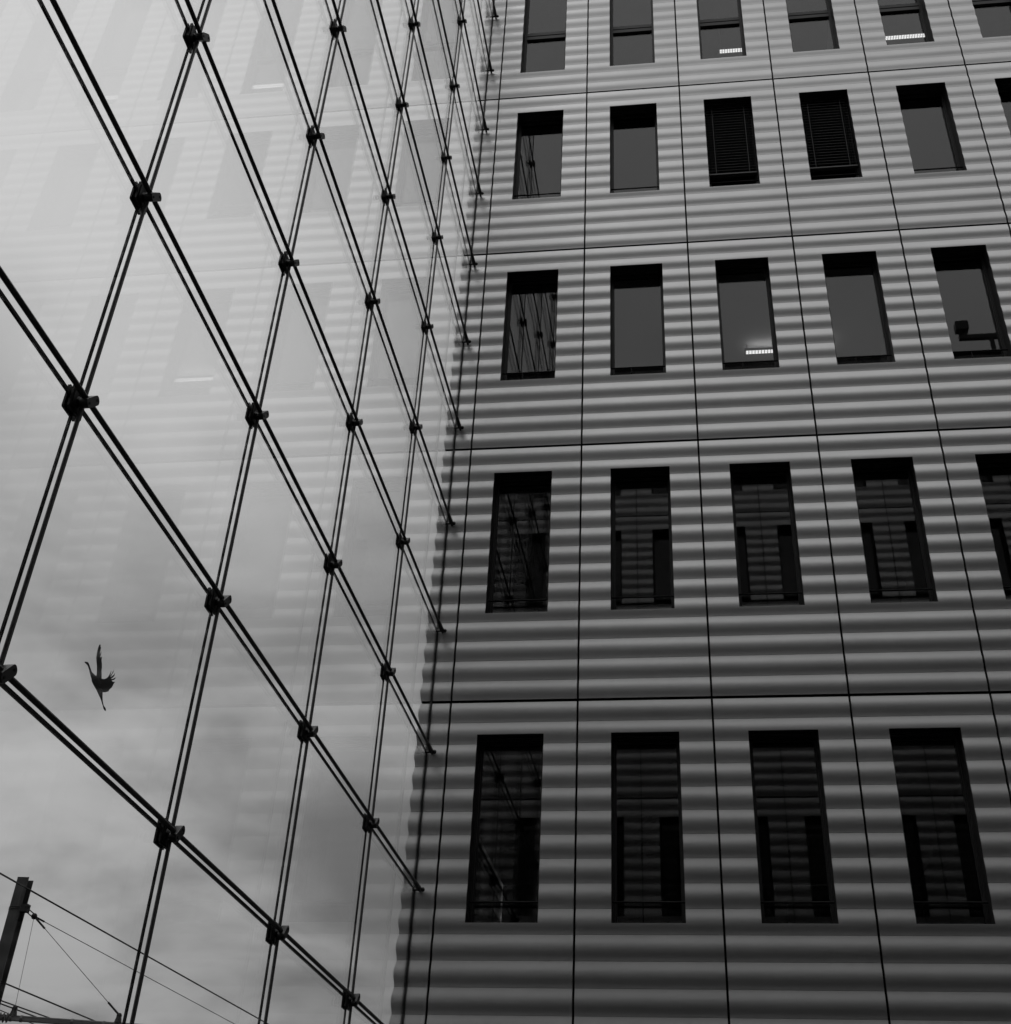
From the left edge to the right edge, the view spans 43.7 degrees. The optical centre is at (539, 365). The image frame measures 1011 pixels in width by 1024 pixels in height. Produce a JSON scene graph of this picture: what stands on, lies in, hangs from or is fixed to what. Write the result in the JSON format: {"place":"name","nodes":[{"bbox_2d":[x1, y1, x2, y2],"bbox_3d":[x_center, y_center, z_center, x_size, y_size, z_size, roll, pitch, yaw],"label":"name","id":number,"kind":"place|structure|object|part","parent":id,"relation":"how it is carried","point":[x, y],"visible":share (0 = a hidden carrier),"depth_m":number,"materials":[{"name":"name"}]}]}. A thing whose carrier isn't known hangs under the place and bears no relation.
{"place":"outdoors","nodes":[
{"label":"outdoors","id":0,"kind":"place"},
{"bbox_2d":[85,644,114,710],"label":"bird","id":1,"kind":"object","parent":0,"point":[101,685],"visible":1,"depth_m":44.33},
{"bbox_2d":[0,0,501,1023],"label":"sky","id":2,"kind":"structure","parent":0,"point":[105,573],"materials":[{"name":"grey glass"}]},
{"label":"ground","id":3,"kind":"structure","parent":0,"visible":0},
{"bbox_2d":[0,877,233,1023],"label":"tram pole","id":4,"kind":"object","parent":3,"relation":"on","point":[19,907],"visible":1,"depth_m":22.49,"materials":[{"name":"metal"}]},
{"bbox_2d":[1,1003,36,1016],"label":"overhead wire","id":5,"kind":"object","parent":4,"relation":"attached to","point":[18,1010],"visible":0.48,"depth_m":22.97,"materials":[{"name":"black metal"}]},
{"bbox_2d":[1,1000,49,1017],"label":"overhead wire","id":6,"kind":"object","parent":4,"relation":"attached to","point":[25,1009],"visible":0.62,"depth_m":23.09,"materials":[{"name":"black metal"}]},
{"bbox_2d":[1,981,94,1020],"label":"overhead wire","id":7,"kind":"object","parent":4,"relation":"attached to","point":[48,1001],"visible":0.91,"depth_m":23.42,"materials":[{"name":"black metal"}]},
{"bbox_2d":[0,872,268,1023],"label":"overhead wire","id":8,"kind":"object","parent":4,"relation":"attached to","point":[23,886],"visible":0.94,"depth_m":22.73,"materials":[{"name":"black metal"}]},
{"bbox_2d":[0,0,498,1023],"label":"glass wall","id":9,"kind":"structure","parent":3,"relation":"on","point":[78,400],"depth_m":9.36,"materials":[{"name":"glass"}]},
{"bbox_2d":[389,0,1010,1023],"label":"office building","id":10,"kind":"structure","parent":3,"relation":"on","point":[723,652],"depth_m":16.18,"materials":[{"name":"grey paint"}]},
{"bbox_2d":[464,734,543,922],"bbox_3d":[-0.338,5.003,13.597,0.784,2.020,0.316,-3,-38,7],"label":"window","id":11,"kind":"structure","parent":10,"relation":"in","point":[527,740],"depth_m":13.84,"materials":[{"name":"grey paint"}]},
{"bbox_2d":[485,472,551,612],"bbox_3d":[-0.224,2.257,15.727,0.784,2.020,0.316,-3,-38,7],"label":"window","id":12,"kind":"structure","parent":10,"relation":"in","point":[531,479],"depth_m":16.13,"materials":[{"name":"grey paint"}]},
{"bbox_2d":[500,270,557,380],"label":"window","id":13,"kind":"structure","parent":10,"relation":"in","point":[536,278],"depth_m":18.35,"materials":[{"name":"grey paint"}]},
{"bbox_2d":[512,111,563,199],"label":"window","id":14,"kind":"structure","parent":10,"relation":"in","point":[554,118],"depth_m":20.50,"materials":[{"name":"grey paint"}]},
{"bbox_2d":[521,0,566,72],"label":"window","id":15,"kind":"structure","parent":10,"relation":"in","point":[558,36],"depth_m":21.98,"materials":[{"name":"grey paint"}]},
{"bbox_2d":[610,0,654,65],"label":"window","id":16,"kind":"structure","parent":10,"relation":"in","point":[646,29],"depth_m":21.81,"materials":[{"name":"grey paint"}]},
{"bbox_2d":[610,104,659,192],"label":"window","id":17,"kind":"structure","parent":10,"relation":"in","point":[637,112],"depth_m":20.33,"materials":[{"name":"grey paint"}]},
{"bbox_2d":[610,264,665,374],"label":"window","id":18,"kind":"structure","parent":10,"relation":"in","point":[641,272],"depth_m":18.17,"materials":[{"name":"grey paint"}]},
{"bbox_2d":[611,467,674,609],"bbox_3d":[1.265,2.184,15.554,0.784,2.020,0.316,-3,-38,7],"label":"window","id":19,"kind":"structure","parent":10,"relation":"in","point":[659,474],"depth_m":15.99,"materials":[{"name":"grey paint"}]},
{"bbox_2d":[618,904,668,922],"bbox_3d":[1.049,6.357,13.171,0.620,1.300,0.450,-3,-38,7],"label":"railing","id":20,"kind":"object","parent":10,"relation":"on","point":[643,913],"visible":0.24,"depth_m":13.33,"materials":[{"name":"black metal"}]},
{"bbox_3d":[0.870,6.232,13.027,0.290,1.230,0.029,-3,-38,7],"label":"door","id":21,"kind":"part","parent":20,"relation":"part of","materials":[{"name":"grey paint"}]},
{"bbox_3d":[1.178,6.217,12.991,0.290,1.230,0.029,-3,-38,7],"label":"door","id":22,"kind":"part","parent":20,"relation":"part of","materials":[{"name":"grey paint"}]},
{"bbox_2d":[610,732,685,922],"bbox_3d":[1.150,4.930,13.424,0.784,2.020,0.316,-3,-38,7],"label":"window","id":23,"kind":"structure","parent":10,"relation":"in","point":[663,738],"depth_m":13.67,"materials":[{"name":"grey paint"}]},
{"bbox_2d":[696,0,745,58],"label":"window","id":24,"kind":"structure","parent":10,"relation":"in","point":[734,22],"depth_m":21.63,"materials":[{"name":"grey paint"}]},
{"bbox_2d":[704,97,759,186],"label":"window","id":25,"kind":"structure","parent":10,"relation":"in","point":[734,105],"depth_m":19.90,"materials":[{"name":"grey paint"}]},
{"bbox_2d":[715,258,778,369],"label":"window","id":26,"kind":"structure","parent":10,"relation":"in","point":[745,266],"depth_m":17.99,"materials":[{"name":"grey paint"}]},
{"bbox_2d":[744,344,772,354],"bbox_3d":[3.897,-0.302,19.685,1.390,0.163,0.130,-3,-38,7],"label":"ceiling light","id":27,"kind":"object","parent":10,"relation":"hanging from","point":[755,351],"visible":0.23,"depth_m":19.68,"materials":[{"name":"grey plastic"}]},
{"bbox_2d":[729,462,804,606],"bbox_3d":[2.753,2.111,15.380,0.784,2.020,0.316,-3,-38,7],"label":"window","id":28,"kind":"structure","parent":10,"relation":"in","point":[762,470],"depth_m":15.76,"materials":[{"name":"grey paint"}]},
{"bbox_2d":[747,730,837,923],"bbox_3d":[2.638,4.857,13.250,0.784,2.020,0.316,-3,-38,7],"label":"window","id":29,"kind":"structure","parent":10,"relation":"in","point":[799,736],"depth_m":13.45,"materials":[{"name":"grey paint"}]},
{"bbox_2d":[786,0,839,48],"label":"window","id":30,"kind":"structure","parent":10,"relation":"in","point":[822,15],"depth_m":21.44,"materials":[{"name":"grey paint"}]},
{"bbox_2d":[799,90,861,179],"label":"window","id":31,"kind":"structure","parent":10,"relation":"in","point":[831,98],"depth_m":19.70,"materials":[{"name":"grey paint"}]},
{"bbox_2d":[822,252,894,364],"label":"window","id":32,"kind":"structure","parent":10,"relation":"in","point":[867,259],"depth_m":17.80,"materials":[{"name":"grey paint"}]},
{"bbox_2d":[851,458,937,602],"bbox_3d":[4.241,2.039,15.207,0.784,2.020,0.316,-3,-38,7],"label":"window","id":33,"kind":"structure","parent":10,"relation":"in","point":[890,465],"depth_m":15.53,"materials":[{"name":"grey paint"}]},
{"bbox_2d":[885,31,924,40],"bbox_3d":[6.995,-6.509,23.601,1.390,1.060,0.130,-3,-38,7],"label":"ceiling light","id":34,"kind":"object","parent":10,"relation":"hanging from","point":[903,36],"visible":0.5,"depth_m":23.30,"materials":[{"name":"white plastic"}]},
{"bbox_2d":[879,0,933,41],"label":"window","id":35,"kind":"structure","parent":10,"relation":"in","point":[919,7],"depth_m":21.26,"materials":[{"name":"grey paint"}]},
{"bbox_2d":[896,83,965,170],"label":"window","id":36,"kind":"structure","parent":10,"relation":"in","point":[928,91],"depth_m":19.77,"materials":[{"name":"grey paint"}]},
{"bbox_2d":[889,728,994,923],"bbox_3d":[4.127,4.785,13.077,0.784,2.020,0.316,-3,-38,7],"label":"window","id":37,"kind":"structure","parent":10,"relation":"in","point":[954,735],"depth_m":13.23,"materials":[{"name":"grey paint"}]},
{"bbox_2d":[931,246,1010,357],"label":"window","id":38,"kind":"structure","parent":10,"relation":"in","point":[971,253],"depth_m":17.53,"materials":[{"name":"grey paint"}]},
{"bbox_2d":[972,0,1010,24],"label":"window","id":39,"kind":"structure","parent":10,"relation":"in","point":[977,4],"depth_m":21.11,"materials":[{"name":"grey paint"}]},
{"bbox_2d":[975,454,1010,589],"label":"window","id":40,"kind":"structure","parent":10,"relation":"in","point":[993,461],"depth_m":15.62,"materials":[{"name":"grey paint"}]},
{"bbox_2d":[995,78,1010,94],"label":"window","id":41,"kind":"structure","parent":10,"relation":"in","point":[1003,85],"depth_m":19.71,"materials":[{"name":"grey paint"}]}
]}

